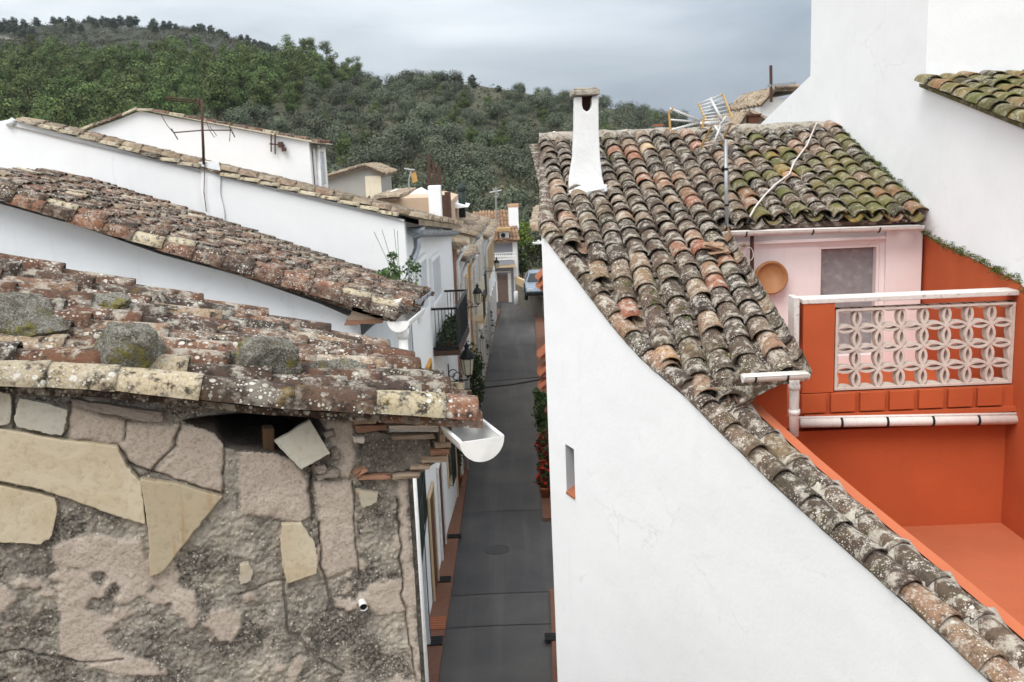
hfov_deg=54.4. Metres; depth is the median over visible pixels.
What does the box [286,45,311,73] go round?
pine tree
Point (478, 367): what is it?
climbing plant
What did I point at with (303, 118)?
olive tree
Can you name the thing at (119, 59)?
pine tree
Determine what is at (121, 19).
pine tree
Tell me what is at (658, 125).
chimney stub
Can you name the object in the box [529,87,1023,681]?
terrace house
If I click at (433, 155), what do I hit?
olive tree
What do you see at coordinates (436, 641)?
drain plate
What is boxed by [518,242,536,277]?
bush
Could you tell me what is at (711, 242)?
tile shard
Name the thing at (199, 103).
tv antenna
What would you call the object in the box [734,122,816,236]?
white cable
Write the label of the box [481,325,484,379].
door
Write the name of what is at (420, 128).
olive tree
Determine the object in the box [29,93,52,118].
pine tree
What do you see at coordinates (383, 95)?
olive tree
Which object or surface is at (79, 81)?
pine tree
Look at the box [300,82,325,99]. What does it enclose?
olive tree
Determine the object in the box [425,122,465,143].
olive tree
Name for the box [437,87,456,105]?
olive tree
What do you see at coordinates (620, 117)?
olive tree
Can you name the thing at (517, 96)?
olive tree
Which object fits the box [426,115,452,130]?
olive tree
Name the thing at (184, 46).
pine tree
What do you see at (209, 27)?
pine tree
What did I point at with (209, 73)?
pine tree
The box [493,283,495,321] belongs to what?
door
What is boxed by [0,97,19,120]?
pine tree
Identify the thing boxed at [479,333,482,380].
door
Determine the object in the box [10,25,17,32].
pine tree
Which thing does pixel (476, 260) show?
window
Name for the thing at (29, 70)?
pine tree
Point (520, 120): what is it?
olive tree
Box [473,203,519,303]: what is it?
end house
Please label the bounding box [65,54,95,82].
pine tree
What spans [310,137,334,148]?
olive tree
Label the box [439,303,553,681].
road
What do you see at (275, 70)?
pine tree
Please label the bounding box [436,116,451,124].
pine tree
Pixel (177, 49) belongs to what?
pine tree
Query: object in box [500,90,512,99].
olive tree
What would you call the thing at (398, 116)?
olive tree
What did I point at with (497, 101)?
olive tree
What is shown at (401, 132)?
olive tree
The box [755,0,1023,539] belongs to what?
tall white house
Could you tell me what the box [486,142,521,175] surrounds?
olive tree
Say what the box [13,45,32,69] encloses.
pine tree
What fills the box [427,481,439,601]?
door
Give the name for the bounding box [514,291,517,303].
bollard
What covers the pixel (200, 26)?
pine tree
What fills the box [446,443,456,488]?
window
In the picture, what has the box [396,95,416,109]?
olive tree
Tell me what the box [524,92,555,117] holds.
olive tree
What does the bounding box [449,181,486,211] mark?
olive tree
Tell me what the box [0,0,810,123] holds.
sky
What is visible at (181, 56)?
pine tree
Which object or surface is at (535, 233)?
olive tree
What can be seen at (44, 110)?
pine tree
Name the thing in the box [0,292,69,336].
roof stone
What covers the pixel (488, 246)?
window
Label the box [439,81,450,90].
olive tree
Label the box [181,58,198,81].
pine tree
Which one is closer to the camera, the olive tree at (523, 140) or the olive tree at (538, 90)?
the olive tree at (523, 140)
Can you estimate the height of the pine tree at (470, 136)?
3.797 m
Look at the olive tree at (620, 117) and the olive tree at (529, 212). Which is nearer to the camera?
the olive tree at (529, 212)
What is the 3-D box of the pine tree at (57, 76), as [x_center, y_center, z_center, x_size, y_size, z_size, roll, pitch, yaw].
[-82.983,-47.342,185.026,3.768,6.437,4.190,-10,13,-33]
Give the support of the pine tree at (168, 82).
on the hills
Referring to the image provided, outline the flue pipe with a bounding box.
[456,183,466,217]
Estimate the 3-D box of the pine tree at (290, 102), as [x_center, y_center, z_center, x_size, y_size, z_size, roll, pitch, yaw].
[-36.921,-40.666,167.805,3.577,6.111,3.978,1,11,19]
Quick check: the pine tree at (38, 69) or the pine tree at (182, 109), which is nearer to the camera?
the pine tree at (182, 109)
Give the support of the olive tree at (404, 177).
on the hills
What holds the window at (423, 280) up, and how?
in the white house at (345, 226)
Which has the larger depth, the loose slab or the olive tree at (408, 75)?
the olive tree at (408, 75)
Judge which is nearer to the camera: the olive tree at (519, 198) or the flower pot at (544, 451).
the flower pot at (544, 451)
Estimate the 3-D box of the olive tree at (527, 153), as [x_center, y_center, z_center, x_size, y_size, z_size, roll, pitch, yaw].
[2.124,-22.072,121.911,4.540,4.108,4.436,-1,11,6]
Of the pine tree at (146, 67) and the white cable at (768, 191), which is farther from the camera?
the pine tree at (146, 67)
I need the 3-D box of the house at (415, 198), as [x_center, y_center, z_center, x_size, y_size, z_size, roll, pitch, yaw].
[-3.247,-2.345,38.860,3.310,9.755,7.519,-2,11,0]
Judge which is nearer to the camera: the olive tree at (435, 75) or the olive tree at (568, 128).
the olive tree at (568, 128)
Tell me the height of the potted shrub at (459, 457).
1.825 m
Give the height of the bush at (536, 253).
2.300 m
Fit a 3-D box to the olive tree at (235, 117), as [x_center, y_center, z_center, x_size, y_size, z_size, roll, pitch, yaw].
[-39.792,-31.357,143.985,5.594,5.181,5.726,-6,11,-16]
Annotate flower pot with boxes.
[533,460,549,497]
[534,431,548,460]
[537,445,548,472]
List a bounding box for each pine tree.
[0,18,8,27]
[0,41,18,54]
[0,50,11,66]
[0,55,24,94]
[0,62,9,102]
[0,79,22,116]
[0,85,16,117]
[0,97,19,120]
[1,50,33,83]
[3,23,13,29]
[8,16,18,23]
[8,20,17,26]
[8,67,50,117]
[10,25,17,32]
[11,112,25,118]
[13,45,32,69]
[14,77,26,101]
[15,67,40,101]
[17,27,27,36]
[19,33,44,63]
[24,66,58,107]
[26,47,53,82]
[27,26,36,34]
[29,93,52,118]
[29,103,62,123]
[30,16,40,26]
[33,55,54,84]
[33,82,74,125]
[36,114,50,121]
[40,76,70,113]
[42,35,62,62]
[42,57,59,76]
[49,16,57,23]
[49,92,105,129]
[53,42,75,75]
[53,49,79,75]
[53,68,65,94]
[55,67,80,104]
[64,70,96,109]
[65,26,74,33]
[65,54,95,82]
[66,80,113,126]
[71,41,102,82]
[74,48,100,79]
[76,23,84,30]
[83,87,115,122]
[85,52,121,87]
[87,88,131,126]
[87,102,108,130]
[89,17,96,24]
[95,43,125,73]
[95,45,122,80]
[98,15,107,24]
[98,68,119,95]
[104,80,130,114]
[105,44,125,70]
[105,74,147,108]
[108,18,117,27]
[114,41,126,56]
[114,82,149,117]
[116,15,123,24]
[120,41,151,70]
[121,63,151,94]
[123,59,151,91]
[123,99,147,114]
[125,15,134,24]
[127,65,153,107]
[132,16,139,25]
[141,79,182,116]
[142,41,158,64]
[142,73,180,115]
[145,51,176,88]
[148,17,158,27]
[148,40,178,75]
[150,24,159,32]
[152,39,179,64]
[152,53,189,94]
[158,21,169,29]
[164,64,201,105]
[165,34,186,55]
[165,69,178,89]
[165,87,177,105]
[171,48,192,71]
[171,96,196,119]
[175,41,196,60]
[176,47,194,61]
[176,85,213,120]
[178,57,202,86]
[180,86,203,113]
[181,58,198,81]
[184,74,202,100]
[189,36,206,67]
[197,44,216,62]
[197,57,216,95]
[197,64,236,119]
[198,24,205,32]
[199,52,220,77]
[203,60,226,94]
[205,60,244,116]
[206,24,215,31]
[217,45,231,66]
[222,51,255,106]
[226,40,248,61]
[228,43,257,83]
[243,39,257,54]
[244,69,282,122]
[248,53,261,70]
[249,78,274,108]
[250,49,283,94]
[263,42,272,51]
[267,59,282,89]
[267,67,280,94]
[272,57,288,90]
[274,34,295,61]
[280,45,297,83]
[280,81,303,114]
[282,47,309,84]
[283,60,306,99]
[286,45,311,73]
[298,39,317,54]
[299,37,318,70]
[299,57,321,87]
[308,49,324,76]
[315,63,333,93]
[315,64,328,90]
[317,39,339,77]
[319,58,329,75]
[334,61,351,78]
[334,132,356,165]
[335,63,352,87]
[344,57,356,81]
[345,97,357,107]
[349,56,362,78]
[356,126,371,147]
[369,100,384,121]
[434,84,443,97]
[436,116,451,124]
[447,103,462,125]
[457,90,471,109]
[464,125,479,144]
[467,74,476,82]
[469,80,478,87]
[483,92,493,107]
[490,129,509,150]
[495,85,501,91]
[498,117,510,137]
[536,106,549,125]
[599,120,609,129]
[650,112,661,121]
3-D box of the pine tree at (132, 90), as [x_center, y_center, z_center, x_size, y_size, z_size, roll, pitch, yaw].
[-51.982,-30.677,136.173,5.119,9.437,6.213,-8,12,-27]
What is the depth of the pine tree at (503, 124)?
156.15 m
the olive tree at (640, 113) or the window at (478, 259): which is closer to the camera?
the window at (478, 259)
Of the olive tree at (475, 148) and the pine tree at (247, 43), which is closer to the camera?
the olive tree at (475, 148)
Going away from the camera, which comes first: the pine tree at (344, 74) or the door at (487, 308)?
the door at (487, 308)
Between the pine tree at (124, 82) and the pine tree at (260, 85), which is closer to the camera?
the pine tree at (124, 82)
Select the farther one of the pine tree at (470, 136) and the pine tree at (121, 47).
the pine tree at (121, 47)
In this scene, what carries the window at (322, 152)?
in the white house at (295, 157)
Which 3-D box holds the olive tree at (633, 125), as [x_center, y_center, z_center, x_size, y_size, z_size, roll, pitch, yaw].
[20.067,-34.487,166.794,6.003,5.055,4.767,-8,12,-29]
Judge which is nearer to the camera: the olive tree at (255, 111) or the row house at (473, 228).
the row house at (473, 228)
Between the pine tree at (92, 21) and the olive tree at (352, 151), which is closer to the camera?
the olive tree at (352, 151)
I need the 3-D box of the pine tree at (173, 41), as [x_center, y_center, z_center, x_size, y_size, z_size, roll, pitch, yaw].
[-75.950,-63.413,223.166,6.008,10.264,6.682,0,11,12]
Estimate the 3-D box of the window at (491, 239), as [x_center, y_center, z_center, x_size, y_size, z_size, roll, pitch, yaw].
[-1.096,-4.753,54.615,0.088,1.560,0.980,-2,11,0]
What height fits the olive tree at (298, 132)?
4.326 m
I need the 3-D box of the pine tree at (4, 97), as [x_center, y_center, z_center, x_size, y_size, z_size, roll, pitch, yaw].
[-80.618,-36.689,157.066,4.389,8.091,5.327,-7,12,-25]
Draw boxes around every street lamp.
[448,342,474,381]
[467,284,482,307]
[484,257,498,272]
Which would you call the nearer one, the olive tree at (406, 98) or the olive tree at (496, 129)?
the olive tree at (496, 129)
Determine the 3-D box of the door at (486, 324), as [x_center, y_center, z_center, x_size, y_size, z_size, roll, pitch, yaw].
[-1.159,-0.217,45.730,0.065,2.240,1.032,-2,11,2]
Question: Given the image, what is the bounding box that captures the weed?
[374,231,421,284]
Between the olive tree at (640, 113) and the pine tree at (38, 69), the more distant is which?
the olive tree at (640, 113)
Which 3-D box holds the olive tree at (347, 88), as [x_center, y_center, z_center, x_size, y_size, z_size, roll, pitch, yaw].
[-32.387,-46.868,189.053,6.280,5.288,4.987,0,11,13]
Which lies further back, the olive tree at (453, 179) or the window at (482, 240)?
the olive tree at (453, 179)
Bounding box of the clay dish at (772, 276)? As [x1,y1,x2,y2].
[755,261,787,293]
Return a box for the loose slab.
[274,419,329,468]
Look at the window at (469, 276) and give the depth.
35.38 m
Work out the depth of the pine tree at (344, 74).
212.63 m
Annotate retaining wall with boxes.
[515,276,543,318]
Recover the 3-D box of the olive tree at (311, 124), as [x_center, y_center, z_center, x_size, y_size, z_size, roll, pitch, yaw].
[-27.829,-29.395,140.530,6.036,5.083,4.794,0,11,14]
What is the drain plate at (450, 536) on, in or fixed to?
on the pavement at (440, 606)
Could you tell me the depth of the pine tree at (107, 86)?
157.43 m
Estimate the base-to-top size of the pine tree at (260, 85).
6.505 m
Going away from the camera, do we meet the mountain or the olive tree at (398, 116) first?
the olive tree at (398, 116)
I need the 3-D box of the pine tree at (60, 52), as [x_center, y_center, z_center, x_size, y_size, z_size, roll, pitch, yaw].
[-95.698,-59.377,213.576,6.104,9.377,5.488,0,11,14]
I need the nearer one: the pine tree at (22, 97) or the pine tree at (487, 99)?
the pine tree at (22, 97)
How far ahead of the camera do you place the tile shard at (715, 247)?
9.98 m
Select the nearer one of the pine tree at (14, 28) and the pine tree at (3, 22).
the pine tree at (14, 28)
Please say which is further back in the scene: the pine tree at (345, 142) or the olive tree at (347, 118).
the olive tree at (347, 118)
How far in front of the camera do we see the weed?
16.81 m
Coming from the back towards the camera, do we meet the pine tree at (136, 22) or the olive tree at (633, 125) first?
the pine tree at (136, 22)
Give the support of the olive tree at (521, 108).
on the hills
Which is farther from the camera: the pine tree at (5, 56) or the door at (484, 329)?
the pine tree at (5, 56)
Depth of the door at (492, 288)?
52.96 m
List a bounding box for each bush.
[518,218,533,253]
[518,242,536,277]
[520,234,541,265]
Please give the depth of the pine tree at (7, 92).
149.65 m
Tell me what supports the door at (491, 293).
in the row house at (489, 257)
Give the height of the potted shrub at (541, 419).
1.525 m
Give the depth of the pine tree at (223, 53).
227.25 m
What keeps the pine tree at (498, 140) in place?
on the hills
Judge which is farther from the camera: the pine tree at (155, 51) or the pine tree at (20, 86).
the pine tree at (155, 51)
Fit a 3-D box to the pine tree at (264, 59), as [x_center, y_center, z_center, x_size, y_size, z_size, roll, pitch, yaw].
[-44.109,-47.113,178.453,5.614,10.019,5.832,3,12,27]
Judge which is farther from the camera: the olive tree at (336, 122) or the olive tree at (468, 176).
the olive tree at (336, 122)
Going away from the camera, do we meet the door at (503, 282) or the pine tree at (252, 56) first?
the door at (503, 282)
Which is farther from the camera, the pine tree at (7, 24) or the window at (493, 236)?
the pine tree at (7, 24)
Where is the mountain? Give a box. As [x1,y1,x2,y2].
[687,102,732,127]
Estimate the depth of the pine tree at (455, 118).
164.37 m
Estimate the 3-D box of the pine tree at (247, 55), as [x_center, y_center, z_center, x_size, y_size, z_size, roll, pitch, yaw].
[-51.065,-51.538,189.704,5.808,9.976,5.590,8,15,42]
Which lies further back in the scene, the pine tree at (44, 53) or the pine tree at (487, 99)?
the pine tree at (44, 53)
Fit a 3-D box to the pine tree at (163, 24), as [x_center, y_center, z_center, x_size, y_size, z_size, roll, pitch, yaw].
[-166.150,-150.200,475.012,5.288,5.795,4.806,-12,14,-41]
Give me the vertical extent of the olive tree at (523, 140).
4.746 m
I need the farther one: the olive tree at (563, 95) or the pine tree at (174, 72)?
the olive tree at (563, 95)
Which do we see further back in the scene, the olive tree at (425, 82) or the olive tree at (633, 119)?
the olive tree at (425, 82)
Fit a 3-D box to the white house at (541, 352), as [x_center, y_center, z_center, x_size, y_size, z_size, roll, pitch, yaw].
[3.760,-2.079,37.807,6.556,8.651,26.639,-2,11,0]
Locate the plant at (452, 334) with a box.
[436,311,457,349]
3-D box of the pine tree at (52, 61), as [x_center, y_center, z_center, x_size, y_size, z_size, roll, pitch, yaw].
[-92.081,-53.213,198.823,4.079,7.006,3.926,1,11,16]
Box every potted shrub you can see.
[458,450,463,484]
[490,310,495,334]
[530,402,547,437]
[532,387,547,415]
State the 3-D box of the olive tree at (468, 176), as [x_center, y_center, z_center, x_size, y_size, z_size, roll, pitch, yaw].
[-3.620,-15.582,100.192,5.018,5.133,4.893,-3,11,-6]
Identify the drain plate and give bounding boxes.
[427,636,442,645]
[438,576,451,582]
[447,534,461,538]
[544,633,555,640]
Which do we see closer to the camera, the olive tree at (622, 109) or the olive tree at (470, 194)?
the olive tree at (470, 194)
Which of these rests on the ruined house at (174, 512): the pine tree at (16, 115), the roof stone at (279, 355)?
the roof stone at (279, 355)
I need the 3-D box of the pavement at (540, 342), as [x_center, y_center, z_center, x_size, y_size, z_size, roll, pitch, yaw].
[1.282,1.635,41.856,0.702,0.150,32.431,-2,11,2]
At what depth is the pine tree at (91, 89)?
132.11 m
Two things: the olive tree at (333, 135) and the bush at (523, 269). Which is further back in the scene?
the olive tree at (333, 135)
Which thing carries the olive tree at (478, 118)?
on the hills
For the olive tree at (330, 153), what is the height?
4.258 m
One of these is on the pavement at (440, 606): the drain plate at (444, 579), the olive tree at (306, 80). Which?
the drain plate at (444, 579)
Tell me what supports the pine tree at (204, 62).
on the hills
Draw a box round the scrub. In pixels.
[0,18,675,267]
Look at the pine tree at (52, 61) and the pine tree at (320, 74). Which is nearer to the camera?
the pine tree at (52, 61)
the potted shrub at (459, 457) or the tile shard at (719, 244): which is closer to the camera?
the tile shard at (719, 244)
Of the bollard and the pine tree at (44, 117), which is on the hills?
the pine tree at (44, 117)
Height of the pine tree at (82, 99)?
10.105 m
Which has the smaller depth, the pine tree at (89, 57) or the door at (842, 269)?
the door at (842, 269)
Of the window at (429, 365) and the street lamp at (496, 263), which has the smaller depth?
the window at (429, 365)
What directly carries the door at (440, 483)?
in the white house at (345, 226)
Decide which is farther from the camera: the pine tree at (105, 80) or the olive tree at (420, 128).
the pine tree at (105, 80)
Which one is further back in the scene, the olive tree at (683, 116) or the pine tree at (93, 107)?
the olive tree at (683, 116)
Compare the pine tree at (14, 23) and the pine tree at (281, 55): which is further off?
the pine tree at (14, 23)
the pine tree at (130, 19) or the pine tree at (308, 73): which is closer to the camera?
the pine tree at (308, 73)
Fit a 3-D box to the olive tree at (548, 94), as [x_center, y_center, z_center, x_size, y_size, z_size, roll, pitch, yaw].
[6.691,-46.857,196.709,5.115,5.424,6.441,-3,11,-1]
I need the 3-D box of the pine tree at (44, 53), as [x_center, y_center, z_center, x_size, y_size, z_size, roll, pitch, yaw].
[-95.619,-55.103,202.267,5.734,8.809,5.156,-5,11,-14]
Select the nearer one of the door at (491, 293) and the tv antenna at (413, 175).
the tv antenna at (413, 175)
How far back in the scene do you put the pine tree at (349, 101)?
177.26 m
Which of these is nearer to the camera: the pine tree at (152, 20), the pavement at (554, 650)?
the pavement at (554, 650)
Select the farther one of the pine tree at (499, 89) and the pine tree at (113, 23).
the pine tree at (113, 23)
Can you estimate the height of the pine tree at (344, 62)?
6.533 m
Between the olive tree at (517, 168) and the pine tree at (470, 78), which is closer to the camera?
the olive tree at (517, 168)
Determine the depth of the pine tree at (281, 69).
201.84 m
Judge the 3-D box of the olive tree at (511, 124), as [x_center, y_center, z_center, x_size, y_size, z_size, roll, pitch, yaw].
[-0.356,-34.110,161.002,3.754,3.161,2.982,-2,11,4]
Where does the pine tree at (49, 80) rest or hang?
on the hills
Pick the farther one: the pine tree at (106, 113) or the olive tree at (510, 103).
the olive tree at (510, 103)
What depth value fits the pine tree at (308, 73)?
196.03 m
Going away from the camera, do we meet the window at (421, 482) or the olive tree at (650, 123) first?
the window at (421, 482)
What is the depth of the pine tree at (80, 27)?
469.06 m
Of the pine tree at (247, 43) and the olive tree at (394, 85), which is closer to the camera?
the olive tree at (394, 85)
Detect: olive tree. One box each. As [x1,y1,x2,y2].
[189,111,219,124]
[219,105,254,126]
[240,101,272,124]
[263,115,294,133]
[285,128,315,143]
[287,75,316,90]
[287,109,322,133]
[293,115,332,138]
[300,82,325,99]
[303,93,321,106]
[308,108,323,118]
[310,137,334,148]
[316,101,342,117]
[320,124,362,151]
[324,89,347,108]
[325,80,354,104]
[325,118,348,142]
[325,144,336,163]
[326,156,333,168]
[327,163,344,173]
[336,111,357,125]
[339,102,357,117]
[341,143,373,165]
[343,87,374,112]
[349,143,390,166]
[352,70,374,86]
[353,109,388,135]
[360,73,383,90]
[362,131,399,158]
[373,86,401,111]
[379,123,419,149]
[382,140,417,171]
[383,73,405,88]
[386,107,408,123]
[388,78,408,91]
[388,163,400,188]
[392,182,422,188]
[393,169,424,187]
[394,95,419,112]
[394,181,455,193]
[395,84,419,98]
[395,118,419,139]
[396,71,417,85]
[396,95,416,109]
[397,117,425,149]
[402,68,426,88]
[406,103,438,125]
[409,72,435,95]
[411,122,430,147]
[413,101,436,124]
[413,147,447,172]
[415,133,454,163]
[416,172,453,190]
[417,121,464,148]
[423,71,444,89]
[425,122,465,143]
[425,171,460,189]
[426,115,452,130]
[430,95,447,108]
[432,104,451,117]
[435,147,477,183]
[437,69,463,83]
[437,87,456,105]
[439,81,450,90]
[446,142,489,165]
[448,81,469,93]
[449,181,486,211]
[450,163,499,199]
[451,89,475,105]
[456,150,492,172]
[460,107,475,118]
[461,110,490,126]
[465,125,488,142]
[470,194,510,212]
[475,129,496,151]
[480,101,512,124]
[483,125,502,138]
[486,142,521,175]
[488,98,506,107]
[490,203,528,223]
[497,184,535,211]
[499,121,519,130]
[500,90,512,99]
[501,87,524,102]
[501,155,534,186]
[504,120,535,146]
[505,99,517,111]
[511,82,525,93]
[511,101,532,115]
[512,130,541,152]
[514,115,528,125]
[515,145,533,163]
[519,194,538,221]
[519,216,541,266]
[523,164,538,193]
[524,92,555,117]
[532,86,552,98]
[534,90,557,107]
[535,126,547,138]
[543,111,572,129]
[552,101,572,114]
[555,111,568,122]
[556,89,572,104]
[557,123,572,141]
[559,95,573,112]
[596,94,613,108]
[598,108,610,124]
[611,108,627,121]
[611,109,636,128]
[613,99,638,117]
[618,121,649,129]
[619,115,641,126]
[633,102,651,113]
[634,110,645,119]
[640,108,661,124]
[641,116,668,128]
[658,113,684,127]
[672,109,690,124]
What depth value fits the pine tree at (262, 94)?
157.17 m
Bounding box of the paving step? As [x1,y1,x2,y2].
[430,616,446,629]
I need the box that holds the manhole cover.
[485,545,509,554]
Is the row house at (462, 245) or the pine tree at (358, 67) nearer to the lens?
the row house at (462, 245)
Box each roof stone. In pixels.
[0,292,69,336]
[92,292,131,308]
[93,321,166,367]
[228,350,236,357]
[233,336,302,374]
[307,359,367,368]
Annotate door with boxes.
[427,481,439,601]
[436,462,446,560]
[455,446,461,496]
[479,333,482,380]
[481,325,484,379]
[483,323,486,371]
[485,310,488,361]
[487,308,489,353]
[490,293,493,338]
[491,288,494,331]
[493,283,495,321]
[494,279,496,319]
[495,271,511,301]
[818,244,879,353]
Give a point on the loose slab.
(302, 445)
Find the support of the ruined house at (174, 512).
on the road
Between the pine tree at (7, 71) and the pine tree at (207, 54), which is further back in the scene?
the pine tree at (207, 54)
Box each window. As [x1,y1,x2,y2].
[313,148,326,184]
[367,179,378,197]
[416,253,429,320]
[417,470,427,561]
[426,358,431,368]
[429,251,442,307]
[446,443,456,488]
[464,273,469,320]
[469,276,471,319]
[475,260,477,283]
[477,246,480,285]
[479,242,482,279]
[481,238,484,274]
[488,246,490,277]
[489,242,491,273]
[491,239,493,269]
[492,236,494,265]
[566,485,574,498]
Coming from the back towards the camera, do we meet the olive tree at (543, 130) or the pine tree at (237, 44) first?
the pine tree at (237, 44)
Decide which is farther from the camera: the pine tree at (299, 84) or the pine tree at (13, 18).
the pine tree at (13, 18)
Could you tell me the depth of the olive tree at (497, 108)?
167.93 m
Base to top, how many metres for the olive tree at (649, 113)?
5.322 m
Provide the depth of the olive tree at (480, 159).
113.15 m
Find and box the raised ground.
[519,268,541,278]
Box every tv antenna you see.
[161,96,234,211]
[404,168,417,189]
[490,187,501,218]
[668,93,732,226]
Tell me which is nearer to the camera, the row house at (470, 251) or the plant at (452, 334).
the plant at (452, 334)
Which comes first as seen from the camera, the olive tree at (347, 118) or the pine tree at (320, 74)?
the olive tree at (347, 118)
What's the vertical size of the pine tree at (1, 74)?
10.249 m
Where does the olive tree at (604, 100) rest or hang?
on the hills
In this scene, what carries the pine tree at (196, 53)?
on the hills
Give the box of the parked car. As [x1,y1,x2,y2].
[523,270,542,299]
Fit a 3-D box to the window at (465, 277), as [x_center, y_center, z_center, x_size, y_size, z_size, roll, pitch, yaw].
[-1.532,-1.442,33.560,0.065,1.560,0.982,-2,11,2]
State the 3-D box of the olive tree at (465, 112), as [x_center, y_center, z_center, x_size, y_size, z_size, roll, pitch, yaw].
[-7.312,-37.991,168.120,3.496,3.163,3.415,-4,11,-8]
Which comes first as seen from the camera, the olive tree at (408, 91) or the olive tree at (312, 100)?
the olive tree at (312, 100)
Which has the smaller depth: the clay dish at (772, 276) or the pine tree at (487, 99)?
the clay dish at (772, 276)
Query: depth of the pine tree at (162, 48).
203.62 m
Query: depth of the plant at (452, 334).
23.96 m
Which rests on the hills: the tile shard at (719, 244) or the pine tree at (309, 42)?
the pine tree at (309, 42)
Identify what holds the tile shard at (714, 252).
on the terrace house at (797, 477)
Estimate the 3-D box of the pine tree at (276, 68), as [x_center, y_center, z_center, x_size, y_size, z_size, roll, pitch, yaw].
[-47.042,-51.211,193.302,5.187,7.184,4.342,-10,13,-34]
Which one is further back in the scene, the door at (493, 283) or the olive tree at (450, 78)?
the olive tree at (450, 78)
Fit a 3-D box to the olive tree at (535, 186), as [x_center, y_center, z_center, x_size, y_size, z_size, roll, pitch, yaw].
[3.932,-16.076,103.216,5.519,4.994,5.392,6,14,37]
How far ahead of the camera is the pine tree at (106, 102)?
142.67 m
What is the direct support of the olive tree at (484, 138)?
on the hills
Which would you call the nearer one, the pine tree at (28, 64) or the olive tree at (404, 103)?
the olive tree at (404, 103)
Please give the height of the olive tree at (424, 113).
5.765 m
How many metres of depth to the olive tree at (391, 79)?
208.09 m
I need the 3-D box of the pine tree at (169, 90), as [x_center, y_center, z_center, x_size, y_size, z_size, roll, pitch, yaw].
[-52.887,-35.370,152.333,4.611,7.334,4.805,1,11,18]
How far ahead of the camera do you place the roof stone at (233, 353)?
4.59 m
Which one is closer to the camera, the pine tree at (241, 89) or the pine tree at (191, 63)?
the pine tree at (241, 89)
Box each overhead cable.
[466,378,542,389]
[472,377,538,381]
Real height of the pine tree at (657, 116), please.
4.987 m
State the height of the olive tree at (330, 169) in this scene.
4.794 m
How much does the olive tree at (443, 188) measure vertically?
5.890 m
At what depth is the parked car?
56.53 m
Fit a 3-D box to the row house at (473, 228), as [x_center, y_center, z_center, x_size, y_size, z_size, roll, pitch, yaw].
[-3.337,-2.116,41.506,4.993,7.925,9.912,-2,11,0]
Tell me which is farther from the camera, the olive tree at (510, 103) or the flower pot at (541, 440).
the olive tree at (510, 103)
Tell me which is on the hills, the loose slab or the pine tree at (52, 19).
the pine tree at (52, 19)
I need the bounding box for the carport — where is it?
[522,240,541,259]
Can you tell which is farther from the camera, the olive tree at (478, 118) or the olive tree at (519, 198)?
the olive tree at (478, 118)
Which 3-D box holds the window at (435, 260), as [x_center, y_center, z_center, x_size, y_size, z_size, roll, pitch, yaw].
[-1.851,-1.519,24.251,0.073,1.179,2.040,-2,11,2]
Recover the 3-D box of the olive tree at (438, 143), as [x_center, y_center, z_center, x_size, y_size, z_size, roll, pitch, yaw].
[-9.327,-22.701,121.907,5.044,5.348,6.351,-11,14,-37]
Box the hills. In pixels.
[0,23,644,267]
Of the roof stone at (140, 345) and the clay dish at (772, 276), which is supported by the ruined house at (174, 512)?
the roof stone at (140, 345)
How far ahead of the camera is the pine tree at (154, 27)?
458.39 m
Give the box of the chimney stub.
[653,124,663,127]
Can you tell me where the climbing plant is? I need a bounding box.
[468,340,485,406]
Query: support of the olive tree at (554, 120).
on the hills
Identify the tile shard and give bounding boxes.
[703,242,723,246]
[704,243,724,250]
[707,249,729,254]
[709,240,728,250]
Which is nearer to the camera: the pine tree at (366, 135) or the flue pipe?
the flue pipe
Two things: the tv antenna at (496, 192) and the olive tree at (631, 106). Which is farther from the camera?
the olive tree at (631, 106)
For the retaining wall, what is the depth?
59.56 m
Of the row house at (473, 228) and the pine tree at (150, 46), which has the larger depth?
the pine tree at (150, 46)
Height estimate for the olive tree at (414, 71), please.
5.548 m
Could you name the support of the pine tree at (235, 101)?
on the hills
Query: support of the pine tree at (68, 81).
on the hills
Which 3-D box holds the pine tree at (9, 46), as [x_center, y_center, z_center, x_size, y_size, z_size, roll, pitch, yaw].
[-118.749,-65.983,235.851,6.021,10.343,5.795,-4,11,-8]
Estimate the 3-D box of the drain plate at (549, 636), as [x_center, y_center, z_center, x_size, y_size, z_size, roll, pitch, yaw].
[0.785,5.809,19.550,0.300,0.030,0.300,-2,11,0]
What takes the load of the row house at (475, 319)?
on the road
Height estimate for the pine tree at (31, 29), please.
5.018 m
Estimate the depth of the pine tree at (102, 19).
492.00 m
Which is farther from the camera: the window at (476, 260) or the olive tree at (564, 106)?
the olive tree at (564, 106)
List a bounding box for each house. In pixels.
[0,117,469,643]
[0,167,434,681]
[0,253,503,681]
[81,107,330,187]
[327,162,396,197]
[372,196,490,404]
[373,153,469,229]
[451,236,469,469]
[457,244,477,387]
[467,212,499,354]
[467,249,485,409]
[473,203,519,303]
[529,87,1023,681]
[529,205,546,389]
[706,109,767,134]
[729,65,799,115]
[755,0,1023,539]
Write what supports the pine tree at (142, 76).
on the hills
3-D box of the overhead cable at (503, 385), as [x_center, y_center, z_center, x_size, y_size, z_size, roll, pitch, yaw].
[-0.291,1.079,26.112,3.193,0.608,0.382,3,12,26]
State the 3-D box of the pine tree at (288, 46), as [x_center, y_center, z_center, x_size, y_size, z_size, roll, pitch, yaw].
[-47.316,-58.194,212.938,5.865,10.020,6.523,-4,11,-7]
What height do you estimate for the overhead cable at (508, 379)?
1.296 m
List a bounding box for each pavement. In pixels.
[427,309,500,681]
[535,316,551,521]
[550,588,557,681]
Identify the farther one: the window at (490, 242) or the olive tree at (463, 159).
the olive tree at (463, 159)

